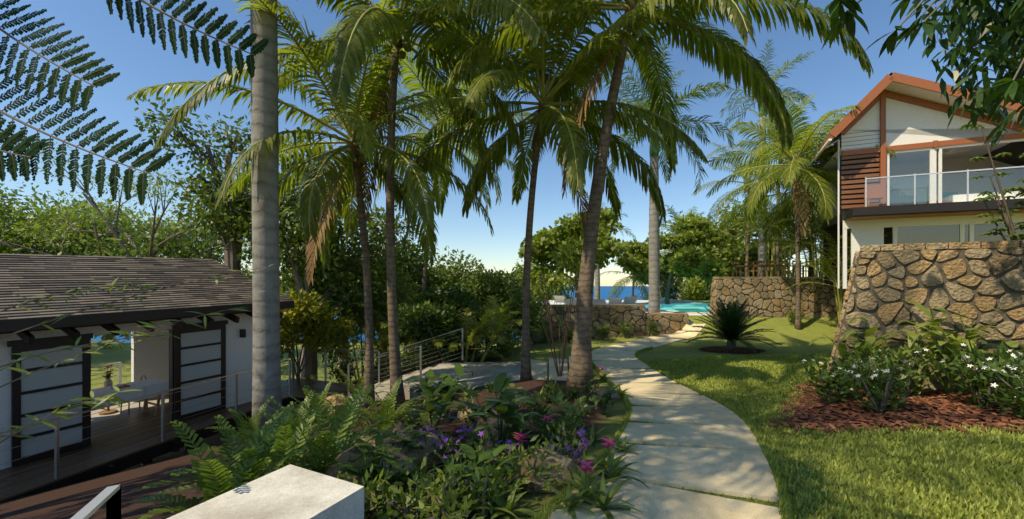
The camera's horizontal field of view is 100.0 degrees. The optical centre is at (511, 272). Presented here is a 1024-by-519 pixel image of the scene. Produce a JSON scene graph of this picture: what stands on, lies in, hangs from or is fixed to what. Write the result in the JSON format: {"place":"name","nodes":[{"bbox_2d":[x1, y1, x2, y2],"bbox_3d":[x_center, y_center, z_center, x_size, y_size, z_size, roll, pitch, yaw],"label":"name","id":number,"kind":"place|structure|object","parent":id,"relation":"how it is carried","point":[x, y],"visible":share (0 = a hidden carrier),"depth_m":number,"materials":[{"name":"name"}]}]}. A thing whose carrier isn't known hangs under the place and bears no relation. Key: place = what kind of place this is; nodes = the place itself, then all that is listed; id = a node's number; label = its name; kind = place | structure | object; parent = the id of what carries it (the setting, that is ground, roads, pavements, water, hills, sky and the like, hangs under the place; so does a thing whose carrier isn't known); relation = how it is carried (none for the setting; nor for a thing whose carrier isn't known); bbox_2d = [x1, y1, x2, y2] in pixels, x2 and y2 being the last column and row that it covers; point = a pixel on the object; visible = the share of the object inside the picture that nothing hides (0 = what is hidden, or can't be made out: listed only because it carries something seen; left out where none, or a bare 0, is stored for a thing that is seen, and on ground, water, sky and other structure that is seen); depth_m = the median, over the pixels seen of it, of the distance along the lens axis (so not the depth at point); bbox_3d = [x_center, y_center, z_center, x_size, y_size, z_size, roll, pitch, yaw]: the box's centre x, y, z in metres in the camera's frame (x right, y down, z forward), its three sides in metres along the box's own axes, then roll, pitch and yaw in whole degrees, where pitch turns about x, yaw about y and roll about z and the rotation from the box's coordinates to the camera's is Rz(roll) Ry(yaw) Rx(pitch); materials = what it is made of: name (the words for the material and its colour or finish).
{"place":"outdoors","nodes":[
{"label":"outdoors","id":0,"kind":"place"},
{"bbox_2d":[70,485,120,518],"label":"handrail","id":1,"kind":"object","parent":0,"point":[110,496],"visible":1,"depth_m":2.12,"materials":[{"name":"silver metal"}]},
{"bbox_2d":[91,286,685,342],"bbox_3d":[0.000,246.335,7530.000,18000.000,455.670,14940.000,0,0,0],"label":"sea","id":2,"kind":"structure","parent":0,"point":[605,290],"depth_m":812.25,"materials":[{"name":"blue liquid"}]},
{"bbox_2d":[0,301,1023,518],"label":"ground","id":3,"kind":"structure","parent":0,"point":[68,501],"depth_m":6.54,"materials":[{"name":"plant"}]},
{"bbox_2d":[0,183,63,253],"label":"tree","id":4,"kind":"object","parent":3,"relation":"on","point":[13,219],"visible":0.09,"depth_m":27.92,"materials":[{"name":"green plant"}]},
{"bbox_2d":[0,179,147,256],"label":"tree","id":5,"kind":"object","parent":3,"relation":"on","point":[9,214],"visible":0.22,"depth_m":24.92,"materials":[{"name":"green plant"}]},
{"bbox_2d":[0,190,187,348],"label":"tree","id":6,"kind":"object","parent":3,"relation":"on","point":[83,248],"visible":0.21,"depth_m":26.64,"materials":[{"name":"green plant"}]},
{"bbox_2d":[0,142,251,273],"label":"poinciana tree","id":7,"kind":"object","parent":3,"relation":"on","point":[158,182],"visible":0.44,"depth_m":19.66,"materials":[{"name":"green plant"}]},
{"bbox_2d":[0,0,268,205],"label":"fronds","id":8,"kind":"object","parent":3,"relation":"on","point":[22,151],"visible":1,"depth_m":2.66,"materials":[{"name":"green plant"}]},
{"bbox_2d":[0,264,273,443],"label":"bamboo plant","id":9,"kind":"object","parent":3,"relation":"on","point":[112,397],"visible":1,"depth_m":3.16,"materials":[{"name":"green plant"}]},
{"bbox_2d":[0,378,359,502],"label":"deck","id":10,"kind":"structure","parent":3,"relation":"on","point":[146,452],"depth_m":9.15,"materials":[{"name":"brown wood"}]},
{"bbox_2d":[91,378,168,415],"bbox_3d":[-9.569,3.162,10.362,0.848,0.923,2.076,0,0,26],"label":"table","id":11,"kind":"object","parent":10,"relation":"on","point":[152,386],"visible":0.58,"depth_m":10.59,"materials":[{"name":"white fabric"}]},
{"bbox_2d":[0,312,282,469],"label":"spa pavilion","id":12,"kind":"structure","parent":10,"relation":"on","point":[220,346],"depth_m":9.43,"materials":[{"name":"paint"}]},
{"bbox_2d":[0,254,293,331],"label":"roof","id":13,"kind":"structure","parent":12,"relation":"on","point":[26,275],"depth_m":9.26,"materials":[{"name":"wood"}]},
{"bbox_2d":[0,328,462,491],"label":"deck railing","id":14,"kind":"object","parent":10,"relation":"on","point":[56,446],"visible":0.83,"depth_m":9.56,"materials":[{"name":"silver metal"}]},
{"bbox_2d":[93,215,292,348],"bbox_3d":[-16.810,1.096,23.467,10.468,8.970,10.111,0,0,14],"label":"tree","id":15,"kind":"object","parent":3,"relation":"on","point":[183,247],"visible":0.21,"depth_m":20.81,"materials":[{"name":"green plant"}]},
{"bbox_2d":[133,95,291,273],"bbox_3d":[-9.776,-0.279,15.194,4.692,11.376,5.181,0,0,22],"label":"tall tree","id":16,"kind":"object","parent":3,"relation":"on","point":[212,217],"visible":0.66,"depth_m":14.32,"materials":[{"name":"green plant"}]},
{"bbox_2d":[131,407,326,518],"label":"fern","id":17,"kind":"object","parent":3,"relation":"on","point":[205,475],"visible":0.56,"depth_m":3.27,"materials":[{"name":"green plant"}]},
{"bbox_2d":[142,401,327,489],"bbox_3d":[-2.139,1.642,3.532,1.584,0.862,1.360,0,0,0],"label":"fern","id":18,"kind":"object","parent":3,"relation":"on","point":[253,469],"visible":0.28,"depth_m":3.70,"materials":[{"name":"green plant"}]},
{"bbox_2d":[205,396,281,450],"bbox_3d":[-4.389,2.631,7.352,1.448,0.817,1.274,0,0,44],"label":"fern bed","id":19,"kind":"object","parent":3,"relation":"on","point":[248,424],"visible":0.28,"depth_m":7.42,"materials":[{"name":"green plant"}]},
{"bbox_2d":[144,406,369,503],"bbox_3d":[-1.995,1.544,3.595,1.685,0.870,1.626,0,0,-37],"label":"fern bed","id":20,"kind":"object","parent":3,"relation":"on","point":[287,447],"visible":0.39,"depth_m":3.55,"materials":[{"name":"green plant"}]},
{"bbox_2d":[191,406,323,467],"bbox_3d":[-2.495,1.776,4.470,1.492,0.799,1.287,0,0,0],"label":"fern","id":21,"kind":"object","parent":3,"relation":"on","point":[245,436],"visible":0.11,"depth_m":4.51,"materials":[{"name":"green plant"}]},
{"bbox_2d":[167,464,363,518],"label":"white parapet block","id":22,"kind":"structure","parent":3,"relation":"on","point":[290,491],"depth_m":2.77,"materials":[{"name":"concrete"}]},
{"bbox_2d":[250,0,281,433],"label":"royal palm","id":23,"kind":"object","parent":3,"relation":"on","point":[266,367],"visible":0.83,"depth_m":8.36,"materials":[{"name":"grey plant"}]},
{"bbox_2d":[248,390,337,445],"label":"fern","id":24,"kind":"object","parent":3,"relation":"on","point":[300,411],"visible":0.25,"depth_m":6.00,"materials":[{"name":"green plant"}]},
{"bbox_2d":[181,128,433,379],"bbox_3d":[-7.765,0.118,16.747,8.006,9.873,7.769,0,0,27],"label":"fig tree","id":25,"kind":"object","parent":3,"relation":"on","point":[292,245],"visible":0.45,"depth_m":16.08,"materials":[{"name":"green plant"}]},
{"bbox_2d":[126,0,493,408],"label":"coconut palm","id":26,"kind":"object","parent":3,"relation":"on","point":[316,232],"visible":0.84,"depth_m":10.24,"materials":[{"name":"green plant"}]},
{"bbox_2d":[211,384,415,491],"bbox_3d":[-1.581,1.526,3.677,1.730,0.954,1.505,0,0,0],"label":"fern bed","id":27,"kind":"object","parent":3,"relation":"on","point":[331,442],"visible":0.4,"depth_m":3.81,"materials":[{"name":"green plant"}]},
{"bbox_2d":[280,286,358,379],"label":"croton tree","id":28,"kind":"object","parent":3,"relation":"on","point":[312,320],"visible":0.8,"depth_m":14.21,"materials":[{"name":"green plant"}]},
{"bbox_2d":[269,384,394,469],"bbox_3d":[-1.960,1.707,4.833,1.610,0.867,1.715,0,0,-42],"label":"fern bed","id":29,"kind":"object","parent":3,"relation":"on","point":[367,428],"visible":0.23,"depth_m":4.85,"materials":[{"name":"green plant"}]},
{"bbox_2d":[279,239,421,382],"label":"fig tree","id":30,"kind":"object","parent":3,"relation":"on","point":[290,283],"visible":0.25,"depth_m":17.39,"materials":[{"name":"green plant"}]},
{"bbox_2d":[322,434,412,492],"bbox_3d":[-1.332,1.870,3.880,0.872,0.687,0.818,0,0,0],"label":"rock bed","id":31,"kind":"object","parent":3,"relation":"on","point":[344,457],"visible":0.18,"depth_m":3.73,"materials":[{"name":"stone"}]},
{"bbox_2d":[149,0,600,404],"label":"coconut palm","id":32,"kind":"object","parent":3,"relation":"on","point":[346,56],"visible":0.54,"depth_m":10.17,"materials":[{"name":"green plant"}]},
{"bbox_2d":[332,432,419,501],"bbox_3d":[-1.122,1.708,3.618,0.597,0.557,0.662,0,0,39],"label":"broadleaf plant","id":33,"kind":"object","parent":3,"relation":"on","point":[363,446],"visible":0.82,"depth_m":3.57,"materials":[{"name":"green plant"}]},
{"bbox_2d":[351,463,402,518],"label":"plant","id":34,"kind":"object","parent":3,"relation":"on","point":[368,501],"visible":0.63,"depth_m":3.22,"materials":[{"name":"green plant"}]},
{"bbox_2d":[346,376,428,429],"bbox_3d":[-1.916,2.068,6.510,1.355,0.805,1.472,0,0,-18],"label":"fern bed","id":35,"kind":"object","parent":3,"relation":"on","point":[386,424],"visible":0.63,"depth_m":6.65,"materials":[{"name":"green plant"}]},
{"bbox_2d":[345,295,446,374],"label":"areca palm","id":36,"kind":"object","parent":3,"relation":"on","point":[382,344],"visible":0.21,"depth_m":16.37,"materials":[{"name":"green plant"}]},
{"bbox_2d":[364,469,439,518],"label":"plant","id":37,"kind":"object","parent":3,"relation":"on","point":[381,494],"visible":0.38,"depth_m":3.25,"materials":[{"name":"green plant"}]},
{"bbox_2d":[352,289,453,371],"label":"areca palm","id":38,"kind":"object","parent":3,"relation":"on","point":[384,325],"visible":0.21,"depth_m":16.09,"materials":[{"name":"green plant"}]},
{"bbox_2d":[374,241,433,364],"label":"tree","id":39,"kind":"object","parent":3,"relation":"on","point":[408,255],"visible":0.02,"depth_m":22.86,"materials":[{"name":"green plant"}]},
{"bbox_2d":[373,470,441,518],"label":"plant","id":40,"kind":"object","parent":3,"relation":"on","point":[408,501],"visible":0.81,"depth_m":3.20,"materials":[{"name":"green plant"}]},
{"bbox_2d":[381,422,443,469],"bbox_3d":[-1.196,1.986,4.705,0.999,0.692,0.668,0,0,0],"label":"rock bed","id":41,"kind":"object","parent":3,"relation":"on","point":[398,427],"visible":0.27,"depth_m":4.58,"materials":[{"name":"stone"}]},
{"bbox_2d":[364,246,484,359],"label":"tree","id":42,"kind":"object","parent":3,"relation":"on","point":[441,275],"visible":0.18,"depth_m":23.65,"materials":[{"name":"green plant"}]},
{"bbox_2d":[322,40,533,367],"bbox_3d":[-2.806,-2.554,17.780,8.104,12.812,8.050,0,0,38],"label":"coconut palm","id":43,"kind":"object","parent":3,"relation":"on","point":[442,193],"visible":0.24,"depth_m":16.83,"materials":[{"name":"green plant"}]},
{"bbox_2d":[395,373,464,433],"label":"broadleaf plant","id":44,"kind":"object","parent":3,"relation":"on","point":[435,405],"visible":0.88,"depth_m":5.84,"materials":[{"name":"green plant"}]},
{"bbox_2d":[349,361,520,400],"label":"pathway","id":45,"kind":"structure","parent":3,"relation":"on","point":[492,370],"depth_m":12.21,"materials":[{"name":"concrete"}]},
{"bbox_2d":[409,452,471,518],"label":"plant","id":46,"kind":"object","parent":3,"relation":"on","point":[446,485],"visible":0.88,"depth_m":3.21,"materials":[{"name":"green plant"}]},
{"bbox_2d":[408,363,474,414],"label":"broadleaf plant","id":47,"kind":"object","parent":3,"relation":"on","point":[446,384],"visible":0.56,"depth_m":7.52,"materials":[{"name":"green plant"}]},
{"bbox_2d":[397,278,486,365],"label":"tree","id":48,"kind":"object","parent":3,"relation":"on","point":[414,319],"visible":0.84,"depth_m":14.23,"materials":[{"name":"green plant"}]},
{"bbox_2d":[403,476,483,518],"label":"plant","id":49,"kind":"object","parent":3,"relation":"on","point":[460,513],"visible":0.88,"depth_m":3.10,"materials":[{"name":"green plant"}]},
{"bbox_2d":[402,295,537,361],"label":"areca palm","id":50,"kind":"object","parent":3,"relation":"on","point":[486,325],"visible":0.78,"depth_m":14.15,"materials":[{"name":"green plant"}]},
{"bbox_2d":[453,452,509,516],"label":"plant","id":51,"kind":"object","parent":3,"relation":"on","point":[478,486],"visible":0.88,"depth_m":3.24,"materials":[{"name":"green plant"}]},
{"bbox_2d":[445,444,521,511],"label":"broadleaf plant","id":52,"kind":"object","parent":3,"relation":"on","point":[469,452],"visible":0.57,"depth_m":3.65,"materials":[{"name":"green plant"}]},
{"bbox_2d":[453,265,548,352],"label":"tree","id":53,"kind":"object","parent":3,"relation":"on","point":[499,285],"visible":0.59,"depth_m":16.94,"materials":[{"name":"green plant"}]},
{"bbox_2d":[459,372,544,453],"bbox_3d":[-0.100,1.694,4.900,0.960,0.870,1.144,0,0,-11],"label":"broadleaf plant","id":54,"kind":"object","parent":3,"relation":"on","point":[503,407],"visible":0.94,"depth_m":4.93,"materials":[{"name":"green plant"}]},
{"bbox_2d":[475,409,531,443],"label":"plant","id":55,"kind":"object","parent":3,"relation":"on","point":[491,421],"visible":0.19,"depth_m":5.53,"materials":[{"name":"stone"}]},
{"bbox_2d":[470,479,537,518],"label":"plant","id":56,"kind":"object","parent":3,"relation":"on","point":[512,500],"visible":0.82,"depth_m":3.23,"materials":[{"name":"green plant"}]},
{"bbox_2d":[489,459,532,501],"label":"plant","id":57,"kind":"object","parent":3,"relation":"on","point":[506,480],"visible":0.47,"depth_m":3.52,"materials":[{"name":"green plant"}]},
{"bbox_2d":[504,435,559,487],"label":"plant","id":58,"kind":"object","parent":3,"relation":"on","point":[535,448],"visible":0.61,"depth_m":3.80,"materials":[{"name":"green plant"}]},
{"bbox_2d":[354,0,717,380],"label":"coconut palm","id":59,"kind":"object","parent":3,"relation":"on","point":[575,147],"visible":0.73,"depth_m":10.99,"materials":[{"name":"green plant"}]},
{"bbox_2d":[506,259,574,299],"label":"tree","id":60,"kind":"object","parent":3,"relation":"on","point":[565,284],"visible":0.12,"depth_m":36.76,"materials":[{"name":"green plant"}]},
{"bbox_2d":[515,446,576,493],"bbox_3d":[0.296,1.819,3.931,0.597,0.467,0.559,0,0,0],"label":"rock bed","id":61,"kind":"object","parent":3,"relation":"on","point":[554,457],"visible":0.51,"depth_m":3.75,"materials":[{"name":"stone"}]},
{"bbox_2d":[562,460,621,503],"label":"flowering plant","id":62,"kind":"object","parent":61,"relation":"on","point":[584,478],"visible":0.69,"depth_m":3.53,"materials":[{"name":"green plant"}]},
{"bbox_2d":[531,356,570,380],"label":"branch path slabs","id":63,"kind":"structure","parent":3,"relation":"on","point":[539,369],"depth_m":11.99,"materials":[{"name":"concrete"}]},
{"bbox_2d":[534,262,578,375],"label":"cane plant","id":64,"kind":"object","parent":3,"relation":"on","point":[560,372],"visible":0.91,"depth_m":10.79,"materials":[{"name":"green plant"}]},
{"bbox_2d":[542,424,593,464],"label":"purple plant","id":65,"kind":"object","parent":3,"relation":"on","point":[577,452],"visible":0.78,"depth_m":4.25,"materials":[{"name":"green plant"}]},
{"bbox_2d":[543,483,594,518],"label":"bromeliad","id":66,"kind":"object","parent":3,"relation":"on","point":[570,503],"visible":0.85,"depth_m":3.31,"materials":[{"name":"green plant"}]},
{"bbox_2d":[545,392,596,430],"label":"broadleaf plant","id":67,"kind":"object","parent":3,"relation":"on","point":[560,402],"visible":0.75,"depth_m":5.81,"materials":[{"name":"green plant"}]},
{"bbox_2d":[551,414,591,450],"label":"flowering plant","id":68,"kind":"object","parent":3,"relation":"on","point":[567,434],"visible":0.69,"depth_m":5.03,"materials":[{"name":"green plant"}]},
{"bbox_2d":[518,206,626,299],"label":"seagrape tree","id":69,"kind":"object","parent":3,"relation":"on","point":[560,247],"visible":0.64,"depth_m":23.31,"materials":[{"name":"green plant"}]},
{"bbox_2d":[556,471,640,518],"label":"bromeliad","id":70,"kind":"object","parent":3,"relation":"on","point":[603,498],"visible":0.93,"depth_m":3.31,"materials":[{"name":"green plant"}]},
{"bbox_2d":[410,0,873,385],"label":"coconut palm","id":71,"kind":"object","parent":3,"relation":"on","point":[730,57],"visible":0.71,"depth_m":9.83,"materials":[{"name":"green plant"}]},
{"bbox_2d":[585,38,736,312],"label":"palm tree","id":72,"kind":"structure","parent":3,"relation":"on","point":[654,268],"depth_m":21.27,"materials":[{"name":"green plant"}]},
{"bbox_2d":[549,309,780,518],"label":"path slabs","id":73,"kind":"structure","parent":3,"relation":"on","point":[720,452],"depth_m":4.51,"materials":[{"name":"concrete"}]},
{"bbox_2d":[615,213,730,303],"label":"seagrape tree","id":74,"kind":"object","parent":3,"relation":"on","point":[688,261],"visible":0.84,"depth_m":27.25,"materials":[{"name":"green plant"}]},
{"bbox_2d":[676,275,706,300],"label":"pool hedge","id":75,"kind":"object","parent":3,"relation":"on","point":[693,289],"visible":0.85,"depth_m":33.47,"materials":[{"name":"green plant"}]},
{"bbox_2d":[666,196,790,288],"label":"tree","id":76,"kind":"object","parent":3,"relation":"on","point":[716,240],"visible":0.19,"depth_m":36.07,"materials":[{"name":"green plant"}]},
{"bbox_2d":[682,297,782,353],"bbox_3d":[7.607,1.839,15.012,2.924,1.958,3.024,0,0,-27],"label":"cycad plant","id":77,"kind":"object","parent":3,"relation":"on","point":[730,326],"visible":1,"depth_m":14.76,"materials":[{"name":"green plant"}]},
{"bbox_2d":[692,142,788,276],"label":"coconut palm","id":78,"kind":"object","parent":3,"relation":"on","point":[749,180],"depth_m":31.28,"materials":[{"name":"green plant"}]},
{"bbox_2d":[715,235,804,276],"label":"shrub","id":79,"kind":"object","parent":3,"relation":"on","point":[740,255],"visible":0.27,"depth_m":34.17,"materials":[{"name":"green plant"}]},
{"bbox_2d":[705,39,816,276],"bbox_3d":[18.853,-8.373,32.878,7.396,17.746,7.654,0,0,35],"label":"royal palm","id":80,"kind":"object","parent":3,"relation":"on","point":[761,245],"visible":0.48,"depth_m":32.79,"materials":[{"name":"green plant"}]},
{"bbox_2d":[732,260,813,276],"bbox_3d":[14.500,-0.150,24.000,3.400,1.000,2.180,0,0,0],"label":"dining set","id":81,"kind":"object","parent":3,"relation":"on","point":[752,270],"visible":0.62,"depth_m":23.50,"materials":[{"name":"brown wood"}]},
{"bbox_2d":[706,92,844,276],"bbox_3d":[18.739,-5.631,29.031,8.337,12.176,8.336,0,0,-23],"label":"coconut palm","id":82,"kind":"object","parent":3,"relation":"on","point":[778,191],"depth_m":28.98,"materials":[{"name":"green plant"}]},
{"bbox_2d":[531,346,1023,518],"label":"lawn grass","id":83,"kind":"structure","parent":3,"relation":"on","point":[773,365],"depth_m":4.01,"materials":[{"name":"plant"}]},
{"bbox_2d":[736,199,823,276],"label":"areca palm","id":84,"kind":"object","parent":3,"relation":"on","point":[785,232],"visible":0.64,"depth_m":22.73,"materials":[{"name":"green plant"}]},
{"bbox_2d":[706,97,895,329],"bbox_3d":[13.756,-2.659,20.372,7.745,10.759,8.101,0,0,0],"label":"coconut palm","id":85,"kind":"object","parent":3,"relation":"on","point":[797,175],"visible":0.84,"depth_m":19.88,"materials":[{"name":"green plant"}]},
{"bbox_2d":[715,122,906,276],"bbox_3d":[16.112,-3.761,23.563,8.922,8.439,8.383,0,0,15],"label":"coconut palm","id":86,"kind":"object","parent":3,"relation":"on","point":[772,234],"visible":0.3,"depth_m":23.19,"materials":[{"name":"green plant"}]},
{"bbox_2d":[765,185,894,276],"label":"tree","id":87,"kind":"object","parent":3,"relation":"on","point":[812,253],"visible":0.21,"depth_m":21.93,"materials":[{"name":"green plant"}]},
{"bbox_2d":[800,343,868,403],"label":"jasmine plant","id":88,"kind":"object","parent":3,"relation":"on","point":[829,381],"visible":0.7,"depth_m":6.31,"materials":[{"name":"green plant"}]},
{"bbox_2d":[781,226,924,320],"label":"areca palm","id":89,"kind":"object","parent":3,"relation":"on","point":[834,280],"visible":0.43,"depth_m":19.67,"materials":[{"name":"green plant"}]},
{"bbox_2d":[806,317,904,375],"bbox_3d":[5.495,1.317,6.684,1.260,1.170,1.415,0,0,0],"label":"ginger plant","id":90,"kind":"object","parent":3,"relation":"on","point":[869,338],"visible":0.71,"depth_m":6.75,"materials":[{"name":"green plant"}]},
{"bbox_2d":[699,346,1023,433],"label":"mulch chips","id":91,"kind":"object","parent":3,"relation":"on","point":[917,415],"visible":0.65,"depth_m":5.38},
{"bbox_2d":[831,339,916,413],"bbox_3d":[4.683,1.389,5.611,0.821,0.950,0.986,0,0,38],"label":"jasmine plant","id":92,"kind":"object","parent":3,"relation":"on","point":[880,393],"visible":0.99,"depth_m":5.51,"materials":[{"name":"green plant"}]},
{"bbox_2d":[790,0,1023,148],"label":"tree","id":93,"kind":"object","parent":3,"relation":"on","point":[1002,44],"visible":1,"depth_m":5.05,"materials":[{"name":"green plant"}]},
{"bbox_2d":[870,336,944,396],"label":"jasmine plant","id":94,"kind":"object","parent":3,"relation":"on","point":[920,373],"visible":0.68,"depth_m":6.00,"materials":[{"name":"green plant"}]},
{"bbox_2d":[805,72,1023,288],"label":"house","id":95,"kind":"structure","parent":3,"relation":"on","point":[929,169],"depth_m":16.92,"materials":[{"name":"white paint"}]},
{"bbox_2d":[895,299,1018,395],"bbox_3d":[6.163,1.107,6.197,1.465,1.396,1.222,0,0,-16],"label":"ginger plant","id":96,"kind":"object","parent":3,"relation":"on","point":[946,386],"visible":0.58,"depth_m":6.14,"materials":[{"name":"green plant"}]},
{"bbox_2d":[901,307,1023,397],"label":"ginger plant","id":97,"kind":"object","parent":3,"relation":"on","point":[968,341],"visible":0.63,"depth_m":5.84,"materials":[{"name":"green plant"}]},
{"bbox_2d":[933,337,1023,410],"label":"jasmine plant","id":98,"kind":"object","parent":3,"relation":"on","point":[977,388],"visible":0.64,"depth_m":5.25,"materials":[{"name":"green plant"}]},
{"bbox_2d":[959,123,1023,240],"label":"tree","id":99,"kind":"object","parent":3,"relation":"on","point":[1013,235],"visible":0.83,"depth_m":8.29,"materials":[{"name":"green plant"}]},
{"bbox_2d":[968,340,1023,419],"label":"jasmine plant","id":100,"kind":"object","parent":3,"relation":"on","point":[1016,389],"visible":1,"depth_m":4.68,"materials":[{"name":"green plant"}]},
{"bbox_2d":[0,0,1023,285],"label":"sky","id":101,"kind":"structure","parent":0,"point":[838,80],"materials":[{"name":"blue"}]},
{"bbox_2d":[530,304,645,344],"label":"pool wall","id":102,"kind":"structure","parent":0,"point":[618,319],"depth_m":20.24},
{"bbox_2d":[645,313,688,335],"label":"pool wall","id":103,"kind":"structure","parent":0,"point":[674,324],"depth_m":20.28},
{"bbox_2d":[635,303,710,312],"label":"pool water","id":104,"kind":"structure","parent":0,"point":[671,307],"depth_m":26.15,"materials":[{"name":"teal liquid"}]},
{"bbox_2d":[709,277,845,317],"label":"stone wall","id":105,"kind":"structure","parent":0,"point":[784,286],"depth_m":20.91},
{"bbox_2d":[827,240,1023,393],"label":"tall wall","id":106,"kind":"structure","parent":0,"point":[998,264],"depth_m":6.58,"materials":[{"name":"stone"}]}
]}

